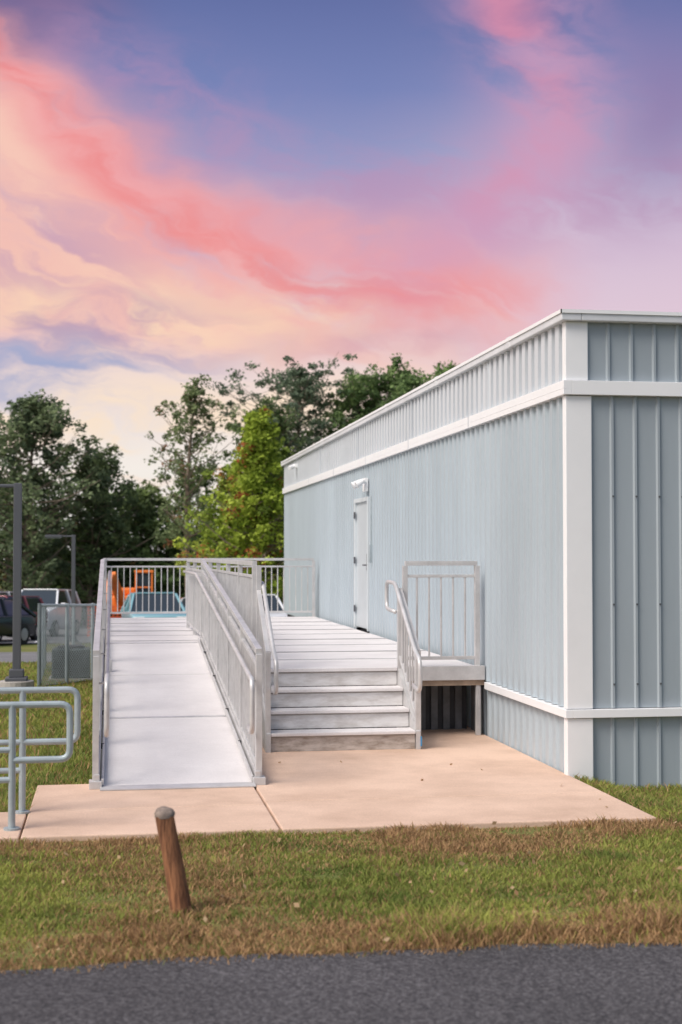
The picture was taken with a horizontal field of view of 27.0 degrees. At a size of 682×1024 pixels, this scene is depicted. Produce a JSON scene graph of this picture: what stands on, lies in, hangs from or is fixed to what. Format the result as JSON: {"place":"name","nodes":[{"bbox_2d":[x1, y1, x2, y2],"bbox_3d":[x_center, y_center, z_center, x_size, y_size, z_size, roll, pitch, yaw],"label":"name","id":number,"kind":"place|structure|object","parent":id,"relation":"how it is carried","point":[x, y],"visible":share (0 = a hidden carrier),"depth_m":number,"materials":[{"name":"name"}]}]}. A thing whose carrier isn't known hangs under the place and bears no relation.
{"place":"outdoors","nodes":[
{"label":"outdoors","id":0,"kind":"place"},
{"bbox_2d":[0,591,12,595],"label":"parked suv","id":1,"kind":"object","parent":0,"point":[10,593],"visible":0.14,"depth_m":59.94,"materials":[{"name":"white paint"}]},
{"bbox_2d":[0,812,26,842],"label":"sidewalk","id":2,"kind":"structure","parent":0,"point":[20,820],"depth_m":9.66,"materials":[{"name":"concrete"}]},
{"bbox_2d":[0,701,72,830],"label":"pipe handrail","id":3,"kind":"object","parent":2,"relation":"on","point":[13,761],"visible":0.97,"depth_m":9.52,"materials":[{"name":"grey metal"}]},
{"bbox_2d":[0,686,80,813],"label":"pipe handrail","id":4,"kind":"object","parent":2,"relation":"on","point":[22,741],"visible":0.85,"depth_m":10.14,"materials":[{"name":"grey metal"}]},
{"bbox_2d":[0,943,681,1023],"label":"road","id":5,"kind":"structure","parent":0,"point":[623,983],"depth_m":6.10,"materials":[{"name":"grey asphalt"}]},
{"bbox_2d":[0,562,681,974],"bbox_3d":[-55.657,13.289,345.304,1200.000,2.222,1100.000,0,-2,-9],"label":"ground","id":6,"kind":"structure","parent":0,"point":[98,896],"depth_m":7.86,"materials":[{"name":"green plant"}]},
{"bbox_2d":[0,469,29,557],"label":"oak tree","id":7,"kind":"object","parent":6,"relation":"on","point":[1,470],"visible":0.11,"depth_m":78.23,"materials":[{"name":"green plant"}]},
{"bbox_2d":[0,483,33,694],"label":"street lamp","id":8,"kind":"object","parent":6,"relation":"on","point":[16,677],"visible":0.77,"depth_m":19.85,"materials":[{"name":"grey metal"}]},
{"bbox_2d":[0,652,51,662],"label":"parking aisle","id":9,"kind":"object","parent":6,"relation":"on","point":[25,656],"visible":0.29,"depth_m":34.19,"materials":[{"name":"asphalt"}]},
{"bbox_2d":[0,626,90,643],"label":"parking lot","id":10,"kind":"structure","parent":6,"relation":"on","point":[6,640],"depth_m":52.71,"materials":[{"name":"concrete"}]},
{"bbox_2d":[0,598,36,644],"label":"parked car","id":11,"kind":"object","parent":10,"relation":"on","point":[28,622],"visible":0.85,"depth_m":44.95,"materials":[{"name":"grey paint"}]},
{"bbox_2d":[0,595,47,640],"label":"parked car","id":12,"kind":"object","parent":10,"relation":"on","point":[30,602],"visible":0.35,"depth_m":50.14,"materials":[{"name":"red paint"}]},
{"bbox_2d":[6,589,81,636],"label":"parked suv","id":13,"kind":"object","parent":10,"relation":"on","point":[55,596],"visible":0.25,"depth_m":56.20,"materials":[{"name":"white paint"}]},
{"bbox_2d":[87,606,121,633],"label":"orange safety fence","id":14,"kind":"object","parent":10,"relation":"on","point":[113,610],"visible":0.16,"depth_m":55.20,"materials":[{"name":"orange"}]},
{"bbox_2d":[95,570,153,619],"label":"orange excavator","id":15,"kind":"object","parent":10,"relation":"on","point":[127,589],"visible":0.34,"depth_m":58.99,"materials":[{"name":"paint"}]},
{"bbox_2d":[120,592,185,617],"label":"parked car","id":16,"kind":"object","parent":10,"relation":"on","point":[151,602],"visible":0.44,"depth_m":45.55,"materials":[{"name":"teal paint"}]},
{"bbox_2d":[262,594,286,616],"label":"parked suv","id":17,"kind":"object","parent":10,"relation":"on","point":[274,604],"visible":0.11,"depth_m":49.32,"materials":[{"name":"white paint"}]},
{"bbox_2d":[0,388,118,591],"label":"oak tree","id":18,"kind":"object","parent":6,"relation":"on","point":[36,419],"visible":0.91,"depth_m":73.84,"materials":[{"name":"green plant"}]},
{"bbox_2d":[45,535,80,644],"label":"street lamp","id":19,"kind":"object","parent":6,"relation":"on","point":[73,565],"visible":0.48,"depth_m":40.70,"materials":[{"name":"grey metal"}]},
{"bbox_2d":[37,603,96,686],"bbox_3d":[-4.660,2.205,24.314,1.107,1.505,6.460,0,-2,-9],"label":"chain link fence","id":20,"kind":"object","parent":6,"relation":"on","point":[42,625],"visible":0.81,"depth_m":22.06,"materials":[{"name":"grey metal"}]},
{"bbox_2d":[48,645,90,681],"bbox_3d":[-4.395,2.494,23.132,0.700,0.640,0.700,0,-2,-9],"label":"air conditioning unit","id":21,"kind":"object","parent":6,"relation":"on","point":[55,660],"visible":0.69,"depth_m":22.84,"materials":[{"name":"metal"}]},
{"bbox_2d":[22,443,169,626],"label":"oak tree","id":22,"kind":"object","parent":6,"relation":"on","point":[86,575],"visible":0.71,"depth_m":77.40,"materials":[{"name":"green plant"}]},
{"bbox_2d":[0,453,283,624],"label":"distant trees","id":23,"kind":"object","parent":6,"relation":"on","point":[149,544],"visible":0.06,"depth_m":79.51,"materials":[{"name":"green plant"}]},
{"bbox_2d":[102,479,194,590],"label":"oak tree","id":24,"kind":"object","parent":6,"relation":"on","point":[145,494],"visible":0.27,"depth_m":80.80,"materials":[{"name":"green plant"}]},
{"bbox_2d":[154,806,191,915],"bbox_3d":[-0.866,1.878,7.418,0.223,0.669,0.116,0,-2,6],"label":"wooden stake","id":25,"kind":"object","parent":6,"relation":"on","point":[177,884],"visible":0.85,"depth_m":7.38,"materials":[{"name":"brown wood"}]},
{"bbox_2d":[89,558,265,790],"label":"access ramp","id":26,"kind":"structure","parent":6,"relation":"on","point":[177,715],"depth_m":13.44,"materials":[{"name":"metal"}]},
{"bbox_2d":[143,374,245,592],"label":"slender tree","id":27,"kind":"object","parent":6,"relation":"on","point":[193,392],"visible":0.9,"depth_m":69.87,"materials":[{"name":"green plant"}]},
{"bbox_2d":[172,405,284,597],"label":"maple tree","id":28,"kind":"object","parent":6,"relation":"on","point":[255,451],"visible":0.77,"depth_m":59.77,"materials":[{"name":"green plant"}]},
{"bbox_2d":[175,464,281,576],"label":"maple tree","id":29,"kind":"object","parent":6,"relation":"on","point":[222,485],"visible":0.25,"depth_m":62.75,"materials":[{"name":"green plant"}]},
{"bbox_2d":[206,395,314,553],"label":"oak tree","id":30,"kind":"object","parent":6,"relation":"on","point":[282,425],"visible":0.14,"depth_m":80.26,"materials":[{"name":"green plant"}]},
{"bbox_2d":[227,436,294,603],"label":"maple tree","id":31,"kind":"object","parent":6,"relation":"on","point":[284,451],"visible":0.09,"depth_m":61.74,"materials":[{"name":"green plant"}]},
{"bbox_2d":[105,558,484,734],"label":"entry deck","id":32,"kind":"structure","parent":6,"relation":"on","point":[312,641],"depth_m":15.76,"materials":[{"name":"grey metal"}]},
{"bbox_2d":[208,353,393,467],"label":"pine tree","id":33,"kind":"object","parent":6,"relation":"on","point":[307,395],"visible":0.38,"depth_m":84.20,"materials":[{"name":"green plant"}]},
{"bbox_2d":[21,726,655,842],"bbox_3d":[-0.389,2.291,12.399,4.355,0.160,5.670,0,-2,-9],"label":"concrete pad","id":34,"kind":"object","parent":6,"relation":"on","point":[366,790],"visible":0.74,"depth_m":10.72,"materials":[{"name":"beige concrete"}]},
{"bbox_2d":[256,565,421,752],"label":"entry stairs","id":35,"kind":"structure","parent":34,"relation":"on","point":[403,716],"depth_m":13.70,"materials":[{"name":"grey metal"}]},
{"bbox_2d":[291,370,390,454],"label":"oak tree","id":36,"kind":"object","parent":6,"relation":"on","point":[361,395],"visible":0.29,"depth_m":84.69,"materials":[{"name":"green plant"}]},
{"bbox_2d":[0,760,681,965],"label":"fallen leaves","id":37,"kind":"object","parent":6,"relation":"on","point":[237,932],"visible":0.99,"depth_m":7.97,"materials":[{"name":"brown plant"}]},
{"bbox_2d":[345,353,435,423],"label":"oak tree","id":38,"kind":"object","parent":6,"relation":"on","point":[400,384],"visible":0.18,"depth_m":84.85,"materials":[{"name":"green plant"}]},
{"bbox_2d":[380,360,456,402],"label":"oak tree","id":39,"kind":"object","parent":6,"relation":"on","point":[439,371],"visible":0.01,"depth_m":85.18,"materials":[{"name":"green plant"}]},
{"bbox_2d":[287,395,658,708],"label":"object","id":40,"kind":"object","parent":6,"relation":"on","point":[358,628],"visible":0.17,"depth_m":21.69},
{"bbox_2d":[281,313,681,466],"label":"roof coping","id":41,"kind":"object","parent":40,"relation":"on","point":[553,322],"visible":0.69,"depth_m":13.38,"materials":[{"name":"white metal"}]},
{"bbox_2d":[284,324,561,487],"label":"long fascia","id":42,"kind":"structure","parent":41,"relation":"attached to","point":[531,365],"depth_m":15.85,"materials":[{"name":"metal"}]},
{"bbox_2d":[288,464,296,469],"bbox_3d":[-1.001,-0.924,29.211,0.198,0.132,0.183,0,-2,-9],"label":"security camera","id":43,"kind":"object","parent":42,"relation":"attached to","point":[292,466],"visible":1,"depth_m":29.16,"materials":[{"name":"white plastic"}]},
{"bbox_2d":[294,361,488,483],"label":"fascia joints","id":44,"kind":"object","parent":42,"relation":"attached to","point":[412,418],"visible":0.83,"depth_m":18.02,"materials":[{"name":"metal"}]},
{"bbox_2d":[281,309,681,462],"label":"coping drip edge","id":45,"kind":"object","parent":41,"relation":"on","point":[552,315],"visible":1,"depth_m":13.15,"materials":[{"name":"white metal"}]},
{"bbox_2d":[588,322,681,381],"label":"end fascia","id":46,"kind":"structure","parent":41,"relation":"attached to","point":[634,352],"depth_m":12.06,"materials":[{"name":"metal"}]},
{"bbox_2d":[282,380,681,717],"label":"trim bands","id":47,"kind":"object","parent":40,"relation":"attached to","point":[562,388],"depth_m":12.38,"materials":[{"name":"white metal"}]},
{"bbox_2d":[284,469,356,628],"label":"long wall rear","id":48,"kind":"structure","parent":47,"relation":"attached to","point":[319,522],"depth_m":25.60,"materials":[{"name":"metal"}]},
{"bbox_2d":[308,416,468,484],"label":"band joints","id":49,"kind":"object","parent":47,"relation":"attached to","point":[408,446],"visible":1,"depth_m":18.10,"materials":[{"name":"white metal"}]},
{"bbox_2d":[285,616,563,772],"bbox_3d":[0.338,2.750,21.668,0.022,1.475,19.780,0,-2,-9],"label":"long skirt","id":50,"kind":"object","parent":47,"relation":"attached to","point":[533,732],"visible":0.01,"depth_m":13.22,"materials":[{"name":"metal"}]},
{"bbox_2d":[369,397,563,706],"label":"long wall front","id":51,"kind":"structure","parent":47,"relation":"on","point":[488,497],"depth_m":14.45,"materials":[{"name":"metal"}]},
{"bbox_2d":[354,496,368,630],"bbox_3d":[0.344,0.787,21.667,0.095,2.000,1.200,0,-2,-9],"label":"door frame","id":52,"kind":"object","parent":51,"relation":"attached to","point":[360,500],"visible":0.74,"depth_m":22.17,"materials":[{"name":"white metal"}]},
{"bbox_2d":[357,501,366,628],"bbox_3d":[0.359,0.807,21.669,0.055,1.920,1.080,0,-2,-9],"label":"door leaf","id":53,"kind":"object","parent":52,"relation":"in","point":[361,569],"visible":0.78,"depth_m":21.75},
{"bbox_2d":[354,512,366,611],"bbox_3d":[0.298,0.762,21.686,0.070,1.550,1.070,0,-2,-9],"label":"door hardware","id":54,"kind":"object","parent":53,"relation":"attached to","point":[362,565],"depth_m":22.14,"materials":[{"name":"grey metal"}]},
{"bbox_2d":[355,465,368,498],"bbox_3d":[0.329,-0.453,21.701,0.024,0.480,1.200,0,-2,-9],"label":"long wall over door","id":55,"kind":"structure","parent":51,"relation":"attached to","point":[362,472],"depth_m":21.81,"materials":[{"name":"metal"}]},
{"bbox_2d":[351,478,367,491],"bbox_3d":[0.279,-0.405,21.287,0.211,0.200,0.437,0,-2,-9],"label":"door flood light","id":56,"kind":"object","parent":55,"relation":"attached to","point":[359,483],"visible":1,"depth_m":21.15,"materials":[{"name":"white metal"}]},
{"bbox_2d":[368,496,371,562],"bbox_3d":[0.441,0.252,20.847,0.060,0.980,0.120,0,-2,-9],"label":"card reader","id":57,"kind":"object","parent":51,"relation":"attached to","point":[369,553],"visible":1,"depth_m":20.82,"materials":[{"name":"grey metal"}]},
{"bbox_2d":[591,396,681,707],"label":"end wall","id":58,"kind":"structure","parent":47,"relation":"on","point":[637,540],"depth_m":12.01,"materials":[{"name":"metal"}]},
{"bbox_2d":[593,716,681,787],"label":"end skirt","id":59,"kind":"object","parent":47,"relation":"attached to","point":[637,751],"visible":0.35,"depth_m":11.98,"materials":[{"name":"metal"}]},
{"bbox_2d":[562,321,592,780],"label":"corner trim","id":60,"kind":"structure","parent":40,"relation":"attached to","point":[577,572],"depth_m":11.91,"materials":[{"name":"white metal"}]},
{"bbox_2d":[0,0,681,551],"label":"sky","id":61,"kind":"structure","parent":0,"point":[189,188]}
]}

